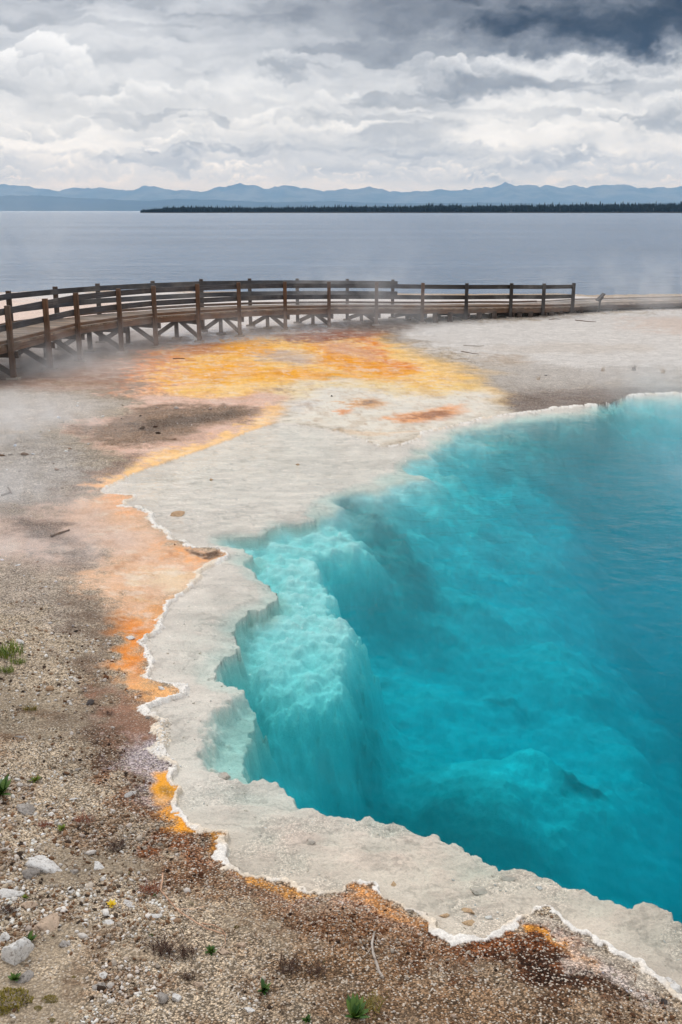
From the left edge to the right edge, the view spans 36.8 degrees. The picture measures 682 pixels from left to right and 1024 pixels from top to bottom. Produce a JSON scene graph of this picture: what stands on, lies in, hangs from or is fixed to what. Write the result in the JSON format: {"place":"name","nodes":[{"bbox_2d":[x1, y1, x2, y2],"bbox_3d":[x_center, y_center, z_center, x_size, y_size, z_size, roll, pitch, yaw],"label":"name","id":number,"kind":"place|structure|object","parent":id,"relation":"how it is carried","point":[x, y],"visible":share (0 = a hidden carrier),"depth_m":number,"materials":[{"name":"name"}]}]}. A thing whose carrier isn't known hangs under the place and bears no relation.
{"place":"outdoors","nodes":[
{"label":"outdoors","id":0,"kind":"place"},
{"bbox_2d":[0,195,677,210],"bbox_3d":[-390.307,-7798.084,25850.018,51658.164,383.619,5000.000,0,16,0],"label":"foothills","id":1,"kind":"structure","parent":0,"point":[29,203],"depth_m":25027.00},
{"bbox_2d":[0,290,681,1023],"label":"ground","id":2,"kind":"structure","parent":0,"point":[458,674],"depth_m":13.17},
{"bbox_2d":[0,932,9,940],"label":"rock","id":3,"kind":"object","parent":2,"relation":"on","point":[5,936],"visible":1,"depth_m":6.31,"materials":[{"name":"white stone"}]},
{"bbox_2d":[0,773,10,794],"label":"leafy plant","id":4,"kind":"object","parent":2,"relation":"on","point":[4,784],"visible":1,"depth_m":7.99,"materials":[{"name":"green plant"}]},
{"bbox_2d":[0,1006,11,1016],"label":"moss clump","id":5,"kind":"object","parent":2,"relation":"on","point":[2,1011],"visible":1,"depth_m":5.70,"materials":[{"name":"plant"}]},
{"bbox_2d":[0,664,13,672],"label":"grass tuft","id":6,"kind":"object","parent":2,"relation":"on","point":[11,669],"visible":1,"depth_m":10.06,"materials":[{"name":"green plant"}]},
{"bbox_2d":[0,900,18,915],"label":"dry weed","id":7,"kind":"object","parent":2,"relation":"on","point":[9,908],"visible":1,"depth_m":6.60,"materials":[{"name":"brown plant"}]},
{"bbox_2d":[0,638,24,659],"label":"grass tuft","id":8,"kind":"object","parent":2,"relation":"on","point":[11,648],"visible":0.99,"depth_m":10.41,"materials":[{"name":"green plant"}]},
{"bbox_2d":[0,888,24,898],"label":"rock","id":9,"kind":"object","parent":2,"relation":"on","point":[7,893],"visible":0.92,"depth_m":6.78,"materials":[{"name":"white stone"}]},
{"bbox_2d":[8,971,21,980],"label":"leafy plant","id":10,"kind":"object","parent":2,"relation":"on","point":[13,977],"visible":1,"depth_m":5.96,"materials":[{"name":"green plant"}]},
{"bbox_2d":[0,987,33,1012],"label":"moss clump","id":11,"kind":"object","parent":2,"relation":"on","point":[4,997],"visible":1,"depth_m":5.78,"materials":[{"name":"plant"}]},
{"bbox_2d":[8,657,25,664],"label":"grass tuft","id":12,"kind":"object","parent":2,"relation":"on","point":[17,661],"visible":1,"depth_m":10.26,"materials":[{"name":"green plant"}]},
{"bbox_2d":[1,937,34,965],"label":"rock","id":13,"kind":"object","parent":2,"relation":"on","point":[17,952],"visible":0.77,"depth_m":6.11,"materials":[{"name":"white stone"}]},
{"bbox_2d":[16,970,33,982],"bbox_3d":[-1.841,2.725,5.985,0.093,0.080,0.129,4,17,12],"label":"rock","id":14,"kind":"object","parent":2,"relation":"on","point":[27,975],"visible":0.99,"depth_m":5.96,"materials":[{"name":"grey stone"}]},
{"bbox_2d":[16,803,34,814],"bbox_3d":[-2.406,2.273,7.805,0.206,0.068,0.141,5,22,4],"label":"rock","id":15,"kind":"object","parent":2,"relation":"on","point":[25,808],"visible":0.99,"depth_m":7.79,"materials":[{"name":"grey stone"}]},
{"bbox_2d":[21,901,37,908],"bbox_3d":[-2.037,2.567,6.687,0.105,0.045,0.085,15,22,41],"label":"rock","id":16,"kind":"object","parent":2,"relation":"on","point":[26,904],"visible":1,"depth_m":6.67,"materials":[{"name":"beige stone"}]},
{"bbox_2d":[24,930,36,940],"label":"leafy plant","id":17,"kind":"object","parent":2,"relation":"on","point":[30,937],"visible":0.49,"depth_m":6.33,"materials":[{"name":"green plant"}]},
{"bbox_2d":[23,705,37,711],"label":"grass tuft","id":18,"kind":"object","parent":2,"relation":"on","point":[33,708],"visible":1,"depth_m":9.38,"materials":[{"name":"plant"}]},
{"bbox_2d":[22,867,39,878],"bbox_3d":[-2.123,2.486,7.024,0.129,0.096,0.072,-13,21,-38],"label":"rock","id":19,"kind":"object","parent":2,"relation":"on","point":[29,873],"visible":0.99,"depth_m":7.00,"materials":[{"name":"grey stone"}]},
{"bbox_2d":[29,775,40,782],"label":"leafy plant","id":20,"kind":"object","parent":2,"relation":"on","point":[34,779],"visible":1,"depth_m":8.18,"materials":[{"name":"green plant"}]},
{"bbox_2d":[24,855,61,872],"bbox_3d":[-2.060,2.472,7.148,0.313,0.129,0.187,10,13,12],"label":"rock","id":21,"kind":"object","parent":2,"relation":"on","point":[43,864],"visible":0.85,"depth_m":7.10,"materials":[{"name":"white stone"}]},
{"bbox_2d":[33,818,56,828],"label":"dry weed","id":22,"kind":"object","parent":2,"relation":"on","point":[43,824],"visible":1,"depth_m":7.62,"materials":[{"name":"brown plant"}]},
{"bbox_2d":[31,913,59,931],"bbox_3d":[-1.894,2.629,6.504,0.220,0.080,0.182,-4,18,-7],"label":"rock","id":23,"kind":"object","parent":2,"relation":"on","point":[50,922],"visible":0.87,"depth_m":6.49,"materials":[{"name":"beige stone"}]},
{"bbox_2d":[42,994,58,1002],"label":"moss clump","id":24,"kind":"object","parent":2,"relation":"on","point":[48,996],"visible":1,"depth_m":5.81,"materials":[{"name":"plant"}]},
{"bbox_2d":[50,529,69,536],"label":"twig","id":25,"kind":"object","parent":2,"relation":"on","point":[58,533],"visible":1,"depth_m":14.75,"materials":[{"name":"wood"}]},
{"bbox_2d":[58,940,70,947],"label":"rock","id":26,"kind":"object","parent":2,"relation":"on","point":[63,943],"visible":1,"depth_m":6.32,"materials":[{"name":"grey stone"}]},
{"bbox_2d":[70,869,77,873],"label":"rock","id":27,"kind":"object","parent":2,"relation":"on","point":[74,871],"visible":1,"depth_m":7.10,"materials":[{"name":"grey stone"}]},
{"bbox_2d":[70,808,97,823],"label":"dry weed","id":28,"kind":"object","parent":2,"relation":"on","point":[79,819],"visible":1,"depth_m":7.71,"materials":[{"name":"brown plant"}]},
{"bbox_2d":[86,699,93,704],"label":"rock","id":29,"kind":"object","parent":2,"relation":"on","point":[90,701],"visible":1,"depth_m":9.63,"materials":[{"name":"grey stone"}]},
{"bbox_2d":[93,861,103,870],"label":"rock","id":30,"kind":"object","parent":2,"relation":"on","point":[98,865],"visible":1,"depth_m":7.17,"materials":[{"name":"white stone"}]},
{"bbox_2d":[92,982,105,989],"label":"rock","id":31,"kind":"object","parent":2,"relation":"on","point":[94,987],"visible":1,"depth_m":5.95,"materials":[{"name":"grey stone"}]},
{"bbox_2d":[99,971,107,978],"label":"rock","id":32,"kind":"object","parent":2,"relation":"on","point":[103,975],"visible":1,"depth_m":6.04,"materials":[{"name":"white stone"}]},
{"bbox_2d":[102,919,113,924],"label":"rock","id":33,"kind":"object","parent":2,"relation":"on","point":[109,921],"visible":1,"depth_m":6.55,"materials":[{"name":"white stone"}]},
{"bbox_2d":[100,831,129,855],"bbox_3d":[-1.636,2.402,7.425,0.217,0.116,0.204,-11,20,-34],"label":"dry weed","id":34,"kind":"object","parent":2,"relation":"on","point":[118,845],"visible":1,"depth_m":7.42,"materials":[{"name":"brown plant"}]},
{"bbox_2d":[123,899,134,907],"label":"rock","id":35,"kind":"object","parent":2,"relation":"on","point":[128,903],"visible":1,"depth_m":6.78,"materials":[{"name":"white stone"}]},
{"bbox_2d":[124,791,136,797],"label":"rock","id":36,"kind":"object","parent":2,"relation":"on","point":[129,794],"visible":1,"depth_m":8.11,"materials":[{"name":"white stone"}]},
{"bbox_2d":[131,876,160,896],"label":"dry weed","id":37,"kind":"object","parent":2,"relation":"on","point":[148,888],"visible":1,"depth_m":6.93,"materials":[{"name":"brown plant"}]},
{"bbox_2d":[151,914,159,917],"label":"rock","id":38,"kind":"object","parent":2,"relation":"on","point":[155,915],"visible":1,"depth_m":6.64,"materials":[{"name":"white stone"}]},
{"bbox_2d":[139,928,183,962],"bbox_3d":[-1.116,2.652,6.264,0.282,0.145,0.275,0,16,0],"label":"dry weed","id":39,"kind":"object","parent":2,"relation":"on","point":[161,948],"visible":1,"depth_m":6.29,"materials":[{"name":"brown plant"}]},
{"bbox_2d":[158,992,168,1003],"bbox_3d":[-1.021,2.781,5.848,0.072,0.071,0.069,13,14,25],"label":"rock","id":40,"kind":"object","parent":2,"relation":"on","point":[163,998],"visible":1,"depth_m":5.83,"materials":[{"name":"grey stone"}]},
{"bbox_2d":[172,993,181,1001],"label":"rock","id":41,"kind":"object","parent":2,"relation":"on","point":[176,997],"visible":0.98,"depth_m":5.86,"materials":[{"name":"white stone"}]},
{"bbox_2d":[170,511,184,516],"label":"rock","id":42,"kind":"object","parent":2,"relation":"on","point":[177,513],"visible":1,"depth_m":15.76,"materials":[{"name":"beige stone"}]},
{"bbox_2d":[173,942,203,965],"bbox_3d":[-0.945,2.671,6.276,0.192,0.111,0.242,6,17,19],"label":"dry weed","id":43,"kind":"object","parent":2,"relation":"on","point":[183,950],"visible":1,"depth_m":6.28,"materials":[{"name":"brown plant"}]},
{"bbox_2d":[176,969,200,980],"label":"dry weed","id":44,"kind":"object","parent":2,"relation":"on","point":[188,975],"visible":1,"depth_m":6.06,"materials":[{"name":"brown plant"}]},
{"bbox_2d":[160,873,225,943],"bbox_3d":[-0.984,2.603,6.750,0.193,0.066,0.939,-15,22,-42],"label":"twig","id":45,"kind":"object","parent":2,"relation":"on","point":[189,917],"visible":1,"depth_m":6.64,"materials":[{"name":"brown wood"}]},
{"bbox_2d":[192,982,203,986],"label":"rock","id":46,"kind":"object","parent":2,"relation":"on","point":[198,984],"visible":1,"depth_m":6.00,"materials":[{"name":"beige stone"}]},
{"bbox_2d":[205,945,217,955],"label":"leafy plant","id":47,"kind":"object","parent":2,"relation":"on","point":[210,949],"visible":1,"depth_m":6.30,"materials":[{"name":"green plant"}]},
{"bbox_2d":[217,948,230,954],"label":"rock","id":48,"kind":"object","parent":2,"relation":"on","point":[223,951],"visible":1,"depth_m":6.31,"materials":[{"name":"beige stone"}]},
{"bbox_2d":[218,772,230,779],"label":"rock","id":49,"kind":"object","parent":2,"relation":"on","point":[224,775],"visible":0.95,"depth_m":8.51,"materials":[{"name":"white stone"}]},
{"bbox_2d":[236,942,246,946],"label":"rock","id":50,"kind":"object","parent":2,"relation":"on","point":[242,944],"visible":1,"depth_m":6.37,"materials":[{"name":"beige stone"}]},
{"bbox_2d":[244,1007,254,1012],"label":"rock","id":51,"kind":"object","parent":2,"relation":"on","point":[248,1009],"visible":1,"depth_m":5.81,"materials":[{"name":"white stone"}]},
{"bbox_2d":[258,977,271,994],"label":"leafy plant","id":52,"kind":"object","parent":2,"relation":"on","point":[265,988],"visible":1,"depth_m":5.99,"materials":[{"name":"green plant"}]},
{"bbox_2d":[271,948,302,974],"bbox_3d":[-0.317,2.711,6.178,0.175,0.107,0.204,9,19,28],"label":"dry weed","id":53,"kind":"object","parent":2,"relation":"on","point":[292,963],"visible":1,"depth_m":6.18,"materials":[{"name":"brown plant"}]},
{"bbox_2d":[301,1014,311,1022],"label":"leafy plant","id":54,"kind":"object","parent":2,"relation":"on","point":[307,1019],"visible":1,"depth_m":5.72,"materials":[{"name":"green plant"}]},
{"bbox_2d":[307,839,315,844],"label":"rock","id":55,"kind":"object","parent":2,"relation":"on","point":[310,842],"visible":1,"depth_m":7.59,"materials":[{"name":"beige stone"}]},
{"bbox_2d":[305,957,327,978],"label":"dry weed","id":56,"kind":"object","parent":2,"relation":"on","point":[319,968],"visible":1,"depth_m":6.15,"materials":[{"name":"brown plant"}]},
{"bbox_2d":[100,409,541,766],"bbox_3d":[3.769,-0.160,16.424,15.576,0.088,16.394,0,16,0],"label":"sinter crust","id":57,"kind":"object","parent":2,"relation":"on","point":[161,736],"visible":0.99,"depth_m":9.72},
{"bbox_2d":[1,656,678,1023],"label":"dry litter","id":58,"kind":"object","parent":2,"relation":"on","point":[607,983],"visible":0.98,"depth_m":6.54,"materials":[{"name":"brown plant"}]},
{"bbox_2d":[0,278,681,379],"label":"boardwalk","id":59,"kind":"structure","parent":2,"relation":"on","point":[43,332],"depth_m":37.77,"materials":[{"name":"brown wood"}]},
{"bbox_2d":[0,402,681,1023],"bbox_3d":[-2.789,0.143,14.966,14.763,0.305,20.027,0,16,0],"label":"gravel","id":60,"kind":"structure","parent":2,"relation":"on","point":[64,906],"depth_m":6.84,"materials":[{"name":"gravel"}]},
{"bbox_2d":[58,824,64,830],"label":"leafy plant","id":61,"kind":"object","parent":60,"relation":"on","point":[60,828],"visible":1,"depth_m":7.60,"materials":[{"name":"green plant"}]},
{"bbox_2d":[106,899,115,907],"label":"leafy plant","id":62,"kind":"object","parent":60,"relation":"on","point":[110,902],"visible":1,"depth_m":6.75,"materials":[{"name":"yellow plant"}]},
{"bbox_2d":[345,993,369,1018],"bbox_3d":[0.092,2.801,5.768,0.144,0.091,0.192,0,16,0],"label":"leafy plant","id":63,"kind":"object","parent":2,"relation":"on","point":[355,1009],"visible":1,"depth_m":5.78,"materials":[{"name":"green plant"}]},
{"bbox_2d":[351,989,388,1019],"bbox_3d":[0.157,2.786,5.857,0.222,0.126,0.217,12,20,34],"label":"dry weed","id":64,"kind":"object","parent":2,"relation":"on","point":[371,1004],"visible":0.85,"depth_m":5.86,"materials":[{"name":"beige plant"}]},
{"bbox_2d":[364,932,383,978],"bbox_3d":[0.185,2.731,6.316,0.106,0.049,0.437,-2,16,-5],"label":"twig","id":65,"kind":"object","parent":2,"relation":"on","point":[376,962],"visible":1,"depth_m":6.29,"materials":[{"name":"grey wood"}]},
{"bbox_2d":[157,605,681,965],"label":"shelf gravel","id":66,"kind":"structure","parent":2,"relation":"on","point":[364,826],"depth_m":7.46,"materials":[{"name":"beige gravel"}]},
{"bbox_2d":[439,913,449,917],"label":"rock","id":67,"kind":"object","parent":2,"relation":"on","point":[446,915],"visible":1,"depth_m":6.83,"materials":[{"name":"beige stone"}]},
{"bbox_2d":[461,907,474,913],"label":"rock","id":68,"kind":"object","parent":2,"relation":"on","point":[468,910],"visible":1,"depth_m":6.88,"materials":[{"name":"beige stone"}]},
{"bbox_2d":[462,919,474,925],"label":"rock","id":69,"kind":"object","parent":2,"relation":"on","point":[469,922],"visible":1,"depth_m":6.76,"materials":[{"name":"beige stone"}]},
{"bbox_2d":[470,886,486,894],"bbox_3d":[0.961,2.635,7.115,0.122,0.056,0.090,-4,17,-12],"label":"rock","id":70,"kind":"object","parent":2,"relation":"on","point":[480,890],"visible":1,"depth_m":7.09,"materials":[{"name":"beige stone"}]},
{"bbox_2d":[501,876,514,881],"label":"rock","id":71,"kind":"object","parent":2,"relation":"on","point":[506,878],"visible":1,"depth_m":7.22,"materials":[{"name":"beige stone"}]},
{"bbox_2d":[596,293,605,311],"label":"trail sign","id":72,"kind":"object","parent":2,"relation":"on","point":[600,297],"visible":0.88,"depth_m":46.20,"materials":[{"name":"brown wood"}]},
{"bbox_2d":[660,998,667,1004],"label":"rock","id":73,"kind":"object","parent":2,"relation":"on","point":[663,1000],"visible":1,"depth_m":6.02,"materials":[{"name":"grey stone"}]},
{"bbox_2d":[665,977,681,993],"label":"rock","id":74,"kind":"object","parent":2,"relation":"on","point":[675,986],"visible":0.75,"depth_m":6.16,"materials":[{"name":"white stone"}]},
{"bbox_2d":[0,0,681,191],"bbox_3d":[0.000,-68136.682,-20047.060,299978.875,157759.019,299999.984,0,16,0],"label":"sky","id":75,"kind":"structure","parent":0,"point":[325,95],"depth_m":136629.61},
{"bbox_2d":[0,211,681,294],"bbox_3d":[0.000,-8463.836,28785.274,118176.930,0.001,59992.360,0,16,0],"label":"lake","id":76,"kind":"structure","parent":0,"point":[612,253],"depth_m":140.38,"materials":[{"name":"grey liquid"}]},
{"bbox_2d":[0,182,681,203],"bbox_3d":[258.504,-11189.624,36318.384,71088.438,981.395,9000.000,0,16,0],"label":"mountains","id":77,"kind":"structure","parent":0,"point":[505,192],"depth_m":35036.68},
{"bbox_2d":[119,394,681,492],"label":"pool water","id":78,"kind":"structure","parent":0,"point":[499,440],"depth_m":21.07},
{"bbox_2d":[140,201,681,212],"bbox_3d":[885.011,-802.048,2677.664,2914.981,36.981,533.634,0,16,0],"label":"forest","id":79,"kind":"object","parent":0,"point":[627,207],"visible":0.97,"depth_m":2438.16,"materials":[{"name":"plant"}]}
]}

